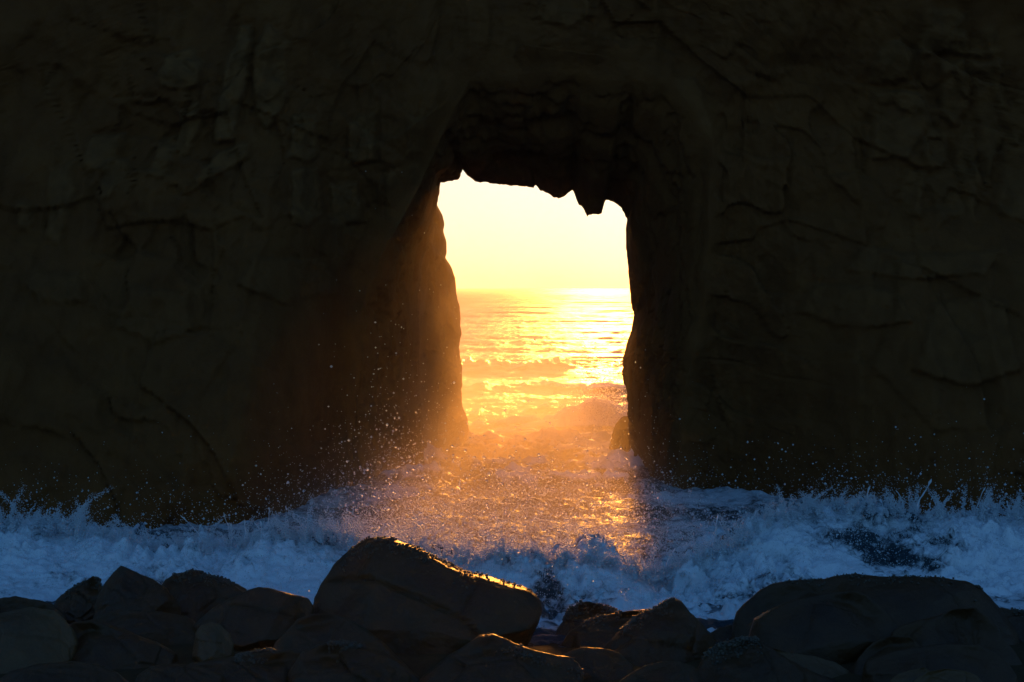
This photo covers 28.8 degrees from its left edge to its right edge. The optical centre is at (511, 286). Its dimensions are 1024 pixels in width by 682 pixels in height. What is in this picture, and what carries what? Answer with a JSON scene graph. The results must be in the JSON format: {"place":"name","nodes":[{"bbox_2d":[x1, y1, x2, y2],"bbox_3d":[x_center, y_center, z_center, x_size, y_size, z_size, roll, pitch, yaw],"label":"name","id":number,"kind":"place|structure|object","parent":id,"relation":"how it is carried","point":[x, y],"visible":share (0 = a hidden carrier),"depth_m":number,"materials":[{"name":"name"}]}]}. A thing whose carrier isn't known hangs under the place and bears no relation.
{"place":"outdoors","nodes":[
{"label":"outdoors","id":0,"kind":"place"},
{"bbox_2d":[0,0,1023,529],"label":"sea arch","id":1,"kind":"structure","parent":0,"point":[218,218],"depth_m":37.34,"materials":[{"name":"brown stone"}]},
{"bbox_2d":[0,642,1023,681],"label":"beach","id":2,"kind":"structure","parent":0,"point":[420,665],"depth_m":20.20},
{"bbox_2d":[0,596,67,620],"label":"boulder","id":3,"kind":"object","parent":2,"relation":"on","point":[11,603],"visible":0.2,"depth_m":22.96,"materials":[{"name":"grey stone"}]},
{"bbox_2d":[0,607,77,673],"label":"boulder","id":4,"kind":"object","parent":2,"relation":"on","point":[30,636],"visible":0.81,"depth_m":19.93,"materials":[{"name":"grey stone"}]},
{"bbox_2d":[54,576,102,623],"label":"boulder","id":5,"kind":"object","parent":2,"relation":"on","point":[76,603],"visible":0.58,"depth_m":23.30,"materials":[{"name":"grey stone"}]},
{"bbox_2d":[71,620,177,669],"bbox_3d":[-3.969,3.765,20.227,0.933,0.734,0.914,0,0,-43],"label":"boulder","id":6,"kind":"object","parent":2,"relation":"on","point":[110,647],"visible":0.71,"depth_m":20.06,"materials":[{"name":"black stone"}]},
{"bbox_2d":[93,566,180,617],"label":"boulder","id":7,"kind":"object","parent":2,"relation":"on","point":[124,588],"visible":0.34,"depth_m":22.29,"materials":[{"name":"grey stone"}]},
{"bbox_2d":[90,610,195,644],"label":"boulder","id":8,"kind":"object","parent":2,"relation":"on","point":[163,628],"visible":0.5,"depth_m":21.08,"materials":[{"name":"black stone"}]},
{"bbox_2d":[135,664,224,681],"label":"boulder","id":9,"kind":"object","parent":2,"relation":"on","point":[175,673],"visible":1,"depth_m":18.58,"materials":[{"name":"grey stone"}]},
{"bbox_2d":[162,568,246,622],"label":"boulder","id":10,"kind":"object","parent":2,"relation":"on","point":[197,595],"visible":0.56,"depth_m":22.95,"materials":[{"name":"grey stone"}]},
{"bbox_2d":[192,622,233,661],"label":"boulder","id":11,"kind":"object","parent":2,"relation":"on","point":[213,641],"visible":0.81,"depth_m":20.28,"materials":[{"name":"grey stone"}]},
{"bbox_2d":[189,647,301,681],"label":"boulder","id":12,"kind":"object","parent":2,"relation":"on","point":[270,664],"visible":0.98,"depth_m":19.01,"materials":[{"name":"grey stone"}]},
{"bbox_2d":[192,587,314,649],"bbox_3d":[-2.740,3.570,21.173,1.016,0.755,0.908,0,0,43],"label":"boulder","id":13,"kind":"object","parent":2,"relation":"on","point":[259,617],"visible":0.79,"depth_m":20.97,"materials":[{"name":"grey stone"}]},
{"bbox_2d":[273,613,407,666],"bbox_3d":[-1.734,3.692,19.743,1.399,0.864,0.867,0,0,0],"label":"boulder","id":14,"kind":"object","parent":2,"relation":"on","point":[307,632],"visible":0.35,"depth_m":19.79,"materials":[{"name":"black stone"}]},
{"bbox_2d":[288,638,419,681],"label":"boulder","id":15,"kind":"object","parent":2,"relation":"on","point":[342,660],"visible":1,"depth_m":18.77,"materials":[{"name":"grey stone"}]},
{"bbox_2d":[313,536,541,653],"bbox_3d":[-0.927,3.448,21.299,2.504,1.504,1.498,0,0,0],"label":"boulder","id":16,"kind":"object","parent":2,"relation":"on","point":[394,594],"visible":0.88,"depth_m":20.95,"materials":[{"name":"grey stone"}]},
{"bbox_2d":[419,634,583,681],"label":"boulder","id":17,"kind":"object","parent":2,"relation":"on","point":[488,658],"visible":1,"depth_m":18.75,"materials":[{"name":"black stone"}]},
{"bbox_2d":[555,600,619,635],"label":"boulder","id":18,"kind":"object","parent":2,"relation":"on","point":[578,614],"visible":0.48,"depth_m":22.17,"materials":[{"name":"grey stone"}]},
{"bbox_2d":[563,647,632,679],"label":"boulder","id":19,"kind":"object","parent":2,"relation":"on","point":[600,664],"visible":0.72,"depth_m":19.50,"materials":[{"name":"grey stone"}]},
{"bbox_2d":[559,609,644,648],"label":"boulder","id":20,"kind":"object","parent":2,"relation":"on","point":[599,631],"visible":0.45,"depth_m":21.20,"materials":[{"name":"black stone"}]},
{"bbox_2d":[603,597,716,665],"bbox_3d":[1.469,3.689,20.391,1.329,0.975,0.719,0,0,-14],"label":"boulder","id":21,"kind":"object","parent":2,"relation":"on","point":[672,629],"visible":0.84,"depth_m":20.24,"materials":[{"name":"black stone"}]},
{"bbox_2d":[620,661,703,681],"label":"boulder","id":22,"kind":"object","parent":2,"relation":"on","point":[670,671],"visible":1,"depth_m":18.61,"materials":[{"name":"grey stone"}]},
{"bbox_2d":[710,625,731,642],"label":"boulder","id":23,"kind":"object","parent":2,"relation":"on","point":[720,634],"visible":0.14,"depth_m":21.83,"materials":[{"name":"black stone"}]},
{"bbox_2d":[697,635,836,681],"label":"boulder","id":24,"kind":"object","parent":2,"relation":"on","point":[742,658],"visible":0.99,"depth_m":18.96,"materials":[{"name":"grey stone"}]},
{"bbox_2d":[773,648,848,677],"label":"boulder","id":25,"kind":"object","parent":2,"relation":"on","point":[824,667],"visible":0.41,"depth_m":19.53,"materials":[{"name":"grey stone"}]},
{"bbox_2d":[749,591,897,664],"bbox_3d":[3.199,3.609,20.372,1.652,0.961,0.865,0,0,-10],"label":"boulder","id":26,"kind":"object","parent":2,"relation":"on","point":[839,628],"visible":0.66,"depth_m":20.19,"materials":[{"name":"black stone"}]},
{"bbox_2d":[729,572,1018,644],"bbox_3d":[3.917,3.741,21.376,3.217,1.261,1.539,0,0,0],"label":"boulder","id":27,"kind":"object","parent":2,"relation":"on","point":[902,600],"visible":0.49,"depth_m":21.50,"materials":[{"name":"grey stone"}]},
{"bbox_2d":[849,636,919,674],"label":"boulder","id":28,"kind":"object","parent":2,"relation":"on","point":[883,646],"visible":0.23,"depth_m":19.69,"materials":[{"name":"black stone"}]},
{"bbox_2d":[889,667,928,681],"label":"boulder","id":29,"kind":"object","parent":2,"relation":"on","point":[909,676],"visible":0.86,"depth_m":18.36,"materials":[{"name":"grey stone"}]},
{"bbox_2d":[861,643,1017,681],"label":"boulder","id":30,"kind":"object","parent":2,"relation":"on","point":[983,664],"visible":0.73,"depth_m":18.97,"materials":[{"name":"grey stone"}]},
{"bbox_2d":[914,669,981,681],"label":"boulder","id":31,"kind":"object","parent":2,"relation":"on","point":[946,675],"visible":1,"depth_m":18.18,"materials":[{"name":"grey stone"}]},
{"bbox_2d":[891,607,1021,665],"bbox_3d":[4.467,3.796,20.046,1.492,1.096,0.936,0,0,0],"label":"boulder","id":32,"kind":"object","parent":2,"relation":"on","point":[972,626],"visible":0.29,"depth_m":20.14,"materials":[{"name":"black stone"}]},
{"bbox_2d":[1000,607,1023,641],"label":"boulder","id":33,"kind":"object","parent":2,"relation":"on","point":[1015,616],"visible":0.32,"depth_m":21.90,"materials":[{"name":"grey stone"}]},
{"bbox_2d":[437,170,629,287],"label":"sky","id":34,"kind":"structure","parent":0,"point":[497,236],"materials":[{"name":"yellow"}]},
{"bbox_2d":[45,288,1023,647],"bbox_3d":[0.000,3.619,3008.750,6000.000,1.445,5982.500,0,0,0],"label":"sea","id":35,"kind":"structure","parent":0,"point":[519,348],"depth_m":46.10,"materials":[{"name":"orange liquid"}]},
{"bbox_2d":[0,171,1023,624],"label":"spray","id":36,"kind":"object","parent":35,"relation":"on","point":[352,533],"visible":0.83,"depth_m":26.75,"materials":[{"name":"white liquid"}]},
{"bbox_2d":[0,496,1023,631],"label":"breaking wave","id":37,"kind":"object","parent":35,"relation":"on","point":[950,566],"visible":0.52,"depth_m":25.67,"materials":[{"name":"white liquid"}]},
{"bbox_2d":[609,416,630,451],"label":"boulder","id":38,"kind":"object","parent":35,"relation":"in","point":[621,438],"visible":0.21,"depth_m":43.90,"materials":[{"name":"brown stone"}]}
]}

